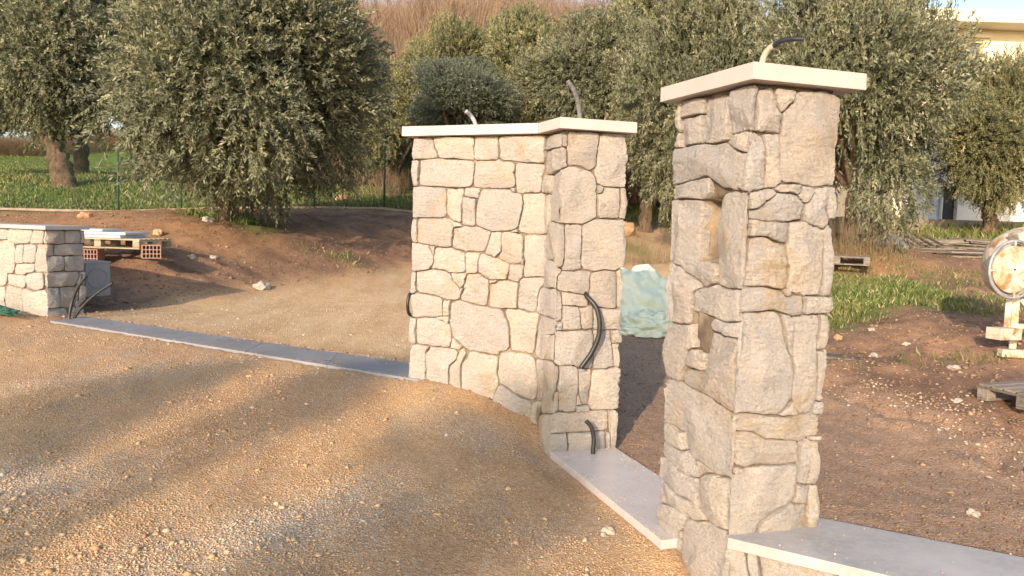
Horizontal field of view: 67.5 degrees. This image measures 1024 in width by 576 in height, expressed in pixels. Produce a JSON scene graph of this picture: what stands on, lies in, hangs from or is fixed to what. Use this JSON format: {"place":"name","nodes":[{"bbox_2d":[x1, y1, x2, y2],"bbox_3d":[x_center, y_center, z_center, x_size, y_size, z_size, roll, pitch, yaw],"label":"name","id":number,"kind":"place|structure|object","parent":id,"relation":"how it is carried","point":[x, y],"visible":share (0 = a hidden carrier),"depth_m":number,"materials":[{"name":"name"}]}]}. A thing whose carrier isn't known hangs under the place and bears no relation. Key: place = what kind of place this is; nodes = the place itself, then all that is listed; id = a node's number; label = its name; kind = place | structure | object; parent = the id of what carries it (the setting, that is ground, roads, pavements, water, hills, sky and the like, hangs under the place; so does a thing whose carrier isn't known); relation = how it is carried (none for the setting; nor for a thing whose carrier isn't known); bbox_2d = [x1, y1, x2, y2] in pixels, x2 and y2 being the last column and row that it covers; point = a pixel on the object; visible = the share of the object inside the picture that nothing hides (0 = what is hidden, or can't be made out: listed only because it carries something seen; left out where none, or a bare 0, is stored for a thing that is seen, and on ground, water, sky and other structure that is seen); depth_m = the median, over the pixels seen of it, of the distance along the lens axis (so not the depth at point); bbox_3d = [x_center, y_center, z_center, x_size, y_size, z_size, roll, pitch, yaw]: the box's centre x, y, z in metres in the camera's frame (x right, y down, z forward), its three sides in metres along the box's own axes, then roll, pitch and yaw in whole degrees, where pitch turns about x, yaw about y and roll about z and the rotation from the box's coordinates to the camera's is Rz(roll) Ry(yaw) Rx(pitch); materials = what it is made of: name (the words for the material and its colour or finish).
{"place":"outdoors","nodes":[
{"label":"outdoors","id":0,"kind":"place"},
{"bbox_2d":[0,317,681,575],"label":"gravel","id":1,"kind":"structure","parent":0,"point":[80,556],"depth_m":3.92,"materials":[{"name":"brown gravel"}]},
{"bbox_2d":[98,257,664,358],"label":"drive gravel","id":2,"kind":"structure","parent":0,"point":[300,319],"depth_m":8.95,"materials":[{"name":"beige gravel"}]},
{"bbox_2d":[0,145,1023,575],"bbox_3d":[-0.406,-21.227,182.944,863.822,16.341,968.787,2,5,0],"label":"ground","id":3,"kind":"structure","parent":0,"point":[394,243],"depth_m":5.35,"materials":[{"name":"brown soil"}]},
{"bbox_2d":[0,305,20,315],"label":"plastic sheet","id":4,"kind":"object","parent":3,"relation":"on","point":[4,310],"visible":1,"depth_m":8.05,"materials":[{"name":"green plastic"}]},
{"bbox_2d":[0,104,33,140],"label":"olive tree","id":5,"kind":"object","parent":3,"relation":"on","point":[2,133],"visible":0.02,"depth_m":27.04,"materials":[{"name":"green plant"}]},
{"bbox_2d":[0,223,89,316],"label":"stone wall","id":6,"kind":"structure","parent":3,"relation":"on","point":[41,267],"depth_m":8.41,"materials":[{"name":"stone"}]},
{"bbox_2d":[76,274,81,300],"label":"conduit","id":7,"kind":"object","parent":6,"relation":"attached to","point":[77,299],"visible":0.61,"depth_m":8.49,"materials":[{"name":"black plastic"}]},
{"bbox_2d":[0,0,142,187],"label":"olive tree","id":8,"kind":"object","parent":3,"relation":"on","point":[46,50],"visible":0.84,"depth_m":21.77,"materials":[{"name":"green plant"}]},
{"bbox_2d":[77,212,93,218],"bbox_3d":[-7.745,-1.296,13.959,0.281,0.178,0.225,0,5,-16],"label":"rock","id":9,"kind":"object","parent":3,"relation":"on","point":[81,215],"visible":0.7,"depth_m":13.88,"materials":[{"name":"beige stone"}]},
{"bbox_2d":[81,248,104,260],"bbox_3d":[-5.966,-0.457,10.916,0.220,0.200,0.300,1,5,-10],"label":"hollow brick","id":10,"kind":"object","parent":3,"relation":"on","point":[93,254],"visible":0.72,"depth_m":10.80,"materials":[{"name":"orange brick"}]},
{"bbox_2d":[81,237,171,249],"bbox_3d":[-5.737,-0.661,11.099,1.250,0.141,0.800,2,5,7],"label":"pallet","id":11,"kind":"object","parent":10,"relation":"on","point":[115,243],"visible":0.63,"depth_m":10.88,"materials":[{"name":"brown wood"}]},
{"bbox_2d":[84,228,148,237],"bbox_3d":[-5.924,-0.800,11.127,1.029,0.113,0.674,2,5,7],"label":"slab stack","id":12,"kind":"object","parent":11,"relation":"on","point":[105,233],"visible":0.73,"depth_m":10.90,"materials":[{"name":"white stone"}]},
{"bbox_2d":[82,260,110,296],"bbox_3d":[-5.216,-0.122,9.486,0.342,0.424,0.342,5,6,33],"label":"cable pit box","id":13,"kind":"object","parent":3,"relation":"on","point":[97,272],"visible":0.52,"depth_m":9.39,"materials":[{"name":"grey plastic"}]},
{"bbox_2d":[73,0,146,172],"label":"olive tree","id":14,"kind":"object","parent":3,"relation":"on","point":[79,155],"visible":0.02,"depth_m":30.51,"materials":[{"name":"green plant"}]},
{"bbox_2d":[141,244,160,258],"bbox_3d":[-5.067,-0.517,10.758,0.240,0.185,0.400,-1,6,-28],"label":"hollow brick","id":15,"kind":"object","parent":3,"relation":"on","point":[150,251],"visible":0.98,"depth_m":10.62,"materials":[{"name":"orange brick"}]},
{"bbox_2d":[153,229,163,235],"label":"rock","id":16,"kind":"object","parent":3,"relation":"on","point":[158,232],"visible":1,"depth_m":12.52,"materials":[{"name":"beige stone"}]},
{"bbox_2d":[187,254,196,258],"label":"rock","id":17,"kind":"object","parent":3,"relation":"on","point":[192,256],"visible":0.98,"depth_m":11.76,"materials":[{"name":"grey stone"}]},
{"bbox_2d":[0,155,412,209],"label":"grass","id":18,"kind":"structure","parent":3,"relation":"on","point":[87,204],"depth_m":22.57,"materials":[{"name":"green plant"}]},
{"bbox_2d":[0,134,416,212],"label":"wire fence","id":19,"kind":"object","parent":3,"relation":"on","point":[294,206],"visible":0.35,"depth_m":19.84,"materials":[{"name":"green metal"}]},
{"bbox_2d":[202,216,214,221],"bbox_3d":[-5.491,-1.202,13.865,0.226,0.203,0.267,5,6,32],"label":"rock","id":20,"kind":"object","parent":3,"relation":"on","point":[207,219],"visible":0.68,"depth_m":13.79,"materials":[{"name":"beige stone"}]},
{"bbox_2d":[176,206,261,225],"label":"grass","id":21,"kind":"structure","parent":3,"relation":"on","point":[194,212],"depth_m":14.57,"materials":[{"name":"green plant"}]},
{"bbox_2d":[50,316,419,381],"bbox_3d":[-2.714,0.550,7.264,4.772,0.160,0.544,4,6,27],"label":"threshold strip","id":22,"kind":"object","parent":3,"relation":"on","point":[399,370],"visible":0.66,"depth_m":7.00,"materials":[{"name":"grey concrete"}]},
{"bbox_2d":[67,275,87,318],"bbox_3d":[-4.664,0.117,8.227,0.202,0.515,0.092,2,5,0],"label":"conduit","id":23,"kind":"object","parent":22,"relation":"on","point":[83,279],"visible":0.92,"depth_m":8.23,"materials":[{"name":"black plastic"}]},
{"bbox_2d":[73,282,113,317],"bbox_3d":[-4.513,0.153,8.255,0.455,0.457,0.033,2,5,0],"label":"conduit","id":24,"kind":"object","parent":22,"relation":"on","point":[83,305],"visible":0.94,"depth_m":8.24,"materials":[{"name":"black plastic"}]},
{"bbox_2d":[65,316,413,378],"bbox_3d":[-2.726,0.504,7.258,4.743,0.075,0.541,4,6,27],"label":"slab grit","id":25,"kind":"object","parent":22,"relation":"on","point":[237,340],"visible":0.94,"depth_m":7.19,"materials":[{"name":"gravel"}]},
{"bbox_2d":[65,0,405,229],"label":"olive tree","id":26,"kind":"object","parent":3,"relation":"on","point":[220,101],"visible":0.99,"depth_m":12.81,"materials":[{"name":"green plant"}]},
{"bbox_2d":[253,281,270,289],"bbox_3d":[-3.799,-0.025,11.661,0.254,0.177,0.274,6,7,44],"label":"rock","id":27,"kind":"object","parent":3,"relation":"on","point":[261,285],"visible":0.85,"depth_m":11.58,"materials":[{"name":"beige stone"}]},
{"bbox_2d":[302,239,379,274],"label":"weeds","id":28,"kind":"object","parent":3,"relation":"on","point":[341,258],"visible":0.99,"depth_m":14.54,"materials":[{"name":"green plant"}]},
{"bbox_2d":[335,194,349,199],"bbox_3d":[-4.809,-2.494,21.874,0.475,0.380,0.620,3,5,13],"label":"rock","id":29,"kind":"object","parent":3,"relation":"on","point":[345,197],"visible":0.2,"depth_m":21.66,"materials":[{"name":"beige stone"}]},
{"bbox_2d":[315,163,413,197],"bbox_3d":[-4.069,-3.324,23.751,5.232,1.080,4.763,-3,7,-42],"label":"dry shrub","id":30,"kind":"object","parent":3,"relation":"on","point":[387,191],"visible":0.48,"depth_m":23.47,"materials":[{"name":"plant"}]},
{"bbox_2d":[335,54,427,193],"bbox_3d":[-4.115,-5.531,26.474,5.046,5.214,4.714,5,6,34],"label":"olive tree","id":31,"kind":"object","parent":3,"relation":"on","point":[404,101],"visible":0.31,"depth_m":25.65,"materials":[{"name":"green plant"}]},
{"bbox_2d":[394,9,502,120],"bbox_3d":[-2.132,-6.122,26.711,4.290,6.636,4.012,2,5,0],"label":"olive tree","id":32,"kind":"object","parent":3,"relation":"on","point":[459,38],"visible":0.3,"depth_m":25.75,"materials":[{"name":"green plant"}]},
{"bbox_2d":[403,54,528,125],"bbox_3d":[-1.237,-4.077,20.661,3.467,4.558,3.355,2,5,0],"label":"olive tree","id":33,"kind":"object","parent":3,"relation":"on","point":[475,87],"visible":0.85,"depth_m":19.94,"materials":[{"name":"green plant"}]},
{"bbox_2d":[0,0,935,206],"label":"bare thicket","id":34,"kind":"object","parent":3,"relation":"on","point":[399,25],"visible":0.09,"depth_m":44.21,"materials":[{"name":"brown plant"}]},
{"bbox_2d":[0,207,1023,551],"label":"soil debris","id":35,"kind":"object","parent":3,"relation":"on","point":[972,375],"visible":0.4,"depth_m":7.24,"materials":[{"name":"brown soil"}]},
{"bbox_2d":[464,0,573,124],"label":"olive tree","id":36,"kind":"object","parent":3,"relation":"on","point":[510,33],"visible":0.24,"depth_m":23.22,"materials":[{"name":"green plant"}]},
{"bbox_2d":[402,117,636,456],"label":"stone gate wall","id":37,"kind":"structure","parent":3,"relation":"on","point":[518,240],"depth_m":5.57,"materials":[{"name":"stone"}]},
{"bbox_2d":[406,292,414,316],"bbox_3d":[-0.817,0.134,6.160,0.035,0.211,0.086,6,7,44],"label":"conduit","id":38,"kind":"object","parent":37,"relation":"attached to","point":[407,304],"visible":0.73,"depth_m":6.13,"materials":[{"name":"black plastic"}]},
{"bbox_2d":[464,109,476,124],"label":"conduit","id":39,"kind":"object","parent":37,"relation":"on","point":[470,115],"visible":0.77,"depth_m":5.95,"materials":[{"name":"plastic"}]},
{"bbox_2d":[566,79,581,117],"bbox_3d":[0.436,-1.303,5.391,0.137,0.311,0.044,0,5,-22],"label":"conduit","id":40,"kind":"object","parent":37,"relation":"on","point":[575,94],"visible":0.88,"depth_m":5.39,"materials":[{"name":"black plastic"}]},
{"bbox_2d":[579,292,601,368],"bbox_3d":[0.542,0.286,5.294,0.152,0.544,0.134,2,5,0],"label":"conduit","id":41,"kind":"object","parent":37,"relation":"attached to","point":[590,300],"visible":1,"depth_m":5.25,"materials":[{"name":"black plastic"}]},
{"bbox_2d":[506,0,653,144],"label":"olive tree","id":42,"kind":"object","parent":3,"relation":"on","point":[587,69],"visible":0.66,"depth_m":21.62,"materials":[{"name":"green plant"}]},
{"bbox_2d":[600,526,614,534],"bbox_3d":[0.511,1.292,4.073,0.082,0.050,0.064,3,5,17],"label":"rock","id":43,"kind":"object","parent":3,"relation":"on","point":[608,530],"visible":0.91,"depth_m":4.06,"materials":[{"name":"beige stone"}]},
{"bbox_2d":[550,448,676,549],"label":"threshold slab","id":44,"kind":"structure","parent":3,"relation":"on","point":[622,480],"depth_m":4.70,"materials":[{"name":"stone"}]},
{"bbox_2d":[584,419,595,453],"bbox_3d":[0.537,1.066,5.292,0.088,0.321,0.045,3,5,13],"label":"conduit","id":45,"kind":"object","parent":44,"relation":"on","point":[592,431],"visible":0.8,"depth_m":5.28,"materials":[{"name":"black plastic"}]},
{"bbox_2d":[552,448,669,538],"bbox_3d":[0.741,1.200,4.664,0.499,0.012,1.543,0,5,-19],"label":"slab grit","id":46,"kind":"object","parent":44,"relation":"on","point":[614,494],"visible":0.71,"depth_m":4.74,"materials":[{"name":"gravel"}]},
{"bbox_2d":[624,221,637,236],"bbox_3d":[3.382,-1.757,23.922,1.174,0.681,1.096,2,5,1],"label":"rock","id":47,"kind":"object","parent":3,"relation":"on","point":[632,226],"visible":0.25,"depth_m":23.65,"materials":[{"name":"beige stone"}]},
{"bbox_2d":[601,0,678,232],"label":"olive tree","id":48,"kind":"object","parent":3,"relation":"on","point":[645,214],"visible":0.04,"depth_m":26.10,"materials":[{"name":"green plant"}]},
{"bbox_2d":[619,264,667,320],"bbox_3d":[1.675,0.129,9.542,1.292,0.854,0.974,0,5,-17],"label":"plastic sheet","id":49,"kind":"object","parent":3,"relation":"on","point":[644,285],"visible":0.48,"depth_m":9.19,"materials":[{"name":"plastic"}]},
{"bbox_2d":[619,309,672,337],"bbox_3d":[1.607,0.398,9.022,0.935,0.305,0.500,2,5,6],"label":"plastic sheet","id":50,"kind":"object","parent":3,"relation":"on","point":[646,323],"visible":0.69,"depth_m":8.87,"materials":[{"name":"white plastic"}]},
{"bbox_2d":[624,214,671,266],"bbox_3d":[3.062,-1.100,17.524,3.573,1.200,3.924,4,5,22],"label":"dry shrub","id":51,"kind":"object","parent":3,"relation":"on","point":[638,252],"visible":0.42,"depth_m":17.44,"materials":[{"name":"plant"}]},
{"bbox_2d":[605,0,785,234],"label":"olive tree","id":52,"kind":"object","parent":3,"relation":"on","point":[713,36],"visible":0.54,"depth_m":18.01,"materials":[{"name":"green plant"}]},
{"bbox_2d":[656,61,866,575],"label":"stone pillar","id":53,"kind":"structure","parent":3,"relation":"on","point":[751,269],"depth_m":3.49,"materials":[{"name":"stone"}]},
{"bbox_2d":[759,43,774,62],"bbox_3d":[1.171,-1.064,3.525,0.077,0.113,0.035,6,7,44],"label":"conduit","id":54,"kind":"object","parent":53,"relation":"on","point":[769,48],"visible":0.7,"depth_m":3.52,"materials":[{"name":"plastic"}]},
{"bbox_2d":[770,36,804,52],"bbox_3d":[1.218,-1.096,3.442,0.051,0.045,0.205,-1,6,-29],"label":"conduit","id":55,"kind":"object","parent":54,"relation":"attached to","point":[775,44],"visible":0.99,"depth_m":3.40,"materials":[{"name":"black plastic"}]},
{"bbox_2d":[833,334,842,339],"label":"rock","id":56,"kind":"object","parent":3,"relation":"on","point":[837,337],"visible":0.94,"depth_m":8.74,"materials":[{"name":"stone"}]},
{"bbox_2d":[826,353,864,360],"bbox_3d":[3.376,0.717,7.982,0.521,0.061,0.240,3,5,14],"label":"board","id":57,"kind":"object","parent":3,"relation":"on","point":[832,355],"visible":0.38,"depth_m":7.90,"materials":[{"name":"brown wood"}]},
{"bbox_2d":[834,255,870,265],"bbox_3d":[5.564,-0.486,13.093,1.000,0.141,0.800,4,5,25],"label":"pallet","id":58,"kind":"object","parent":3,"relation":"on","point":[838,260],"visible":0.57,"depth_m":12.72,"materials":[{"name":"brown wood"}]},
{"bbox_2d":[828,211,877,254],"bbox_3d":[5.934,-1.016,13.881,1.747,0.816,1.918,2,5,-2],"label":"dry shrub","id":59,"kind":"object","parent":3,"relation":"on","point":[836,244],"visible":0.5,"depth_m":13.65,"materials":[{"name":"plant"}]},
{"bbox_2d":[744,0,1000,251],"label":"olive tree","id":60,"kind":"object","parent":3,"relation":"on","point":[892,54],"visible":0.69,"depth_m":12.75,"materials":[{"name":"green plant"}]},
{"bbox_2d":[725,518,1023,575],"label":"stone wall","id":61,"kind":"structure","parent":3,"relation":"on","point":[867,551],"depth_m":3.34,"materials":[{"name":"stone"}]},
{"bbox_2d":[770,521,1011,572],"bbox_3d":[2.235,1.188,3.009,2.603,0.012,0.539,5,6,31],"label":"slab grit","id":62,"kind":"object","parent":61,"relation":"on","point":[864,528],"visible":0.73,"depth_m":3.33,"materials":[{"name":"gravel"}]},
{"bbox_2d":[870,352,878,357],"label":"rock","id":63,"kind":"object","parent":3,"relation":"on","point":[872,354],"visible":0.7,"depth_m":8.05,"materials":[{"name":"beige stone"}]},
{"bbox_2d":[879,233,908,246],"bbox_3d":[7.135,-0.834,14.572,0.752,0.444,0.621,0,5,-17],"label":"plastic sheet","id":64,"kind":"object","parent":3,"relation":"on","point":[895,243],"visible":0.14,"depth_m":14.38,"materials":[{"name":"grey plastic"}]},
{"bbox_2d":[829,205,962,259],"bbox_3d":[6.236,-1.048,13.513,2.616,1.008,2.382,-3,7,-43],"label":"dry shrub","id":65,"kind":"object","parent":3,"relation":"on","point":[873,239],"visible":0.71,"depth_m":13.34,"materials":[{"name":"plant"}]},
{"bbox_2d":[824,271,971,324],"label":"grass","id":66,"kind":"structure","parent":3,"relation":"on","point":[842,296],"depth_m":10.76,"materials":[{"name":"green plant"}]},
{"bbox_2d":[820,240,1023,368],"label":"weeds","id":67,"kind":"object","parent":3,"relation":"on","point":[978,296],"visible":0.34,"depth_m":11.11,"materials":[{"name":"green plant"}]},
{"bbox_2d":[821,358,1023,501],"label":"furrow rubble","id":68,"kind":"object","parent":3,"relation":"on","point":[946,429],"visible":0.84,"depth_m":6.38,"materials":[{"name":"pale stone"}]},
{"bbox_2d":[827,217,1023,234],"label":"terrace","id":69,"kind":"structure","parent":3,"relation":"on","point":[935,222],"depth_m":22.14,"materials":[{"name":"concrete"}]},
{"bbox_2d":[859,234,993,257],"bbox_3d":[8.665,-0.847,15.417,4.253,0.444,2.049,2,5,0],"label":"plank pile","id":70,"kind":"object","parent":3,"relation":"on","point":[955,250],"visible":0.42,"depth_m":15.50,"materials":[{"name":"brown wood"}]},
{"bbox_2d":[832,7,1023,221],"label":"house","id":71,"kind":"structure","parent":3,"relation":"on","point":[1001,28],"depth_m":23.43,"materials":[{"name":"white paint"}]},
{"bbox_2d":[928,187,940,218],"bbox_3d":[13.182,-2.610,24.032,0.387,1.086,0.040,2,5,0],"label":"glass door","id":72,"kind":"structure","parent":71,"relation":"in","point":[934,216],"depth_m":24.03,"materials":[{"name":"grey glass"}]},
{"bbox_2d":[942,188,954,219],"bbox_3d":[13.649,-2.602,24.091,0.447,1.086,0.040,2,5,0],"label":"open doorway","id":73,"kind":"structure","parent":71,"relation":"in","point":[947,213],"depth_m":24.08,"materials":[{"name":"black"}]},
{"bbox_2d":[951,40,982,82],"bbox_3d":[13.899,-6.911,23.539,0.955,1.350,0.100,2,5,0],"label":"window","id":74,"kind":"structure","parent":71,"relation":"in","point":[978,43],"depth_m":23.50,"materials":[{"name":"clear glass"}]},
{"bbox_2d":[946,365,961,369],"bbox_3d":[4.309,0.774,7.484,0.125,0.052,0.105,2,5,3],"label":"rock","id":75,"kind":"object","parent":3,"relation":"on","point":[950,367],"visible":0.99,"depth_m":7.46,"materials":[{"name":"beige stone"}]},
{"bbox_2d":[952,398,962,402],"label":"rock","id":76,"kind":"object","parent":3,"relation":"on","point":[956,400],"visible":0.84,"depth_m":6.67,"materials":[{"name":"beige stone"}]},
{"bbox_2d":[923,42,1023,234],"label":"olive tree","id":77,"kind":"object","parent":3,"relation":"on","point":[983,167],"visible":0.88,"depth_m":18.84,"materials":[{"name":"green olive leaves"},{"name":"bark"}]},
{"bbox_2d":[966,508,980,517],"bbox_3d":[2.749,1.348,4.575,0.072,0.066,0.066,6,7,44],"label":"rock","id":78,"kind":"object","parent":3,"relation":"on","point":[973,512],"visible":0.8,"depth_m":4.56,"materials":[{"name":"beige stone"}]},
{"bbox_2d":[977,380,1023,409],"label":"pallet","id":79,"kind":"object","parent":3,"relation":"on","point":[989,390],"visible":1,"depth_m":6.53,"materials":[{"name":"brown wood"}]},
{"bbox_2d":[981,227,1023,357],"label":"cement mixer","id":80,"kind":"object","parent":3,"relation":"on","point":[1002,265],"visible":1,"depth_m":7.67,"materials":[{"name":"white paint"}]},
{"bbox_2d":[4,0,1023,137],"label":"sky","id":81,"kind":"structure","parent":0,"point":[968,4],"materials":[{"name":"white"}]},
{"bbox_2d":[623,203,1023,247],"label":"grass","id":82,"kind":"structure","parent":0,"point":[942,233],"depth_m":20.91,"materials":[{"name":"green plant"}]}
]}

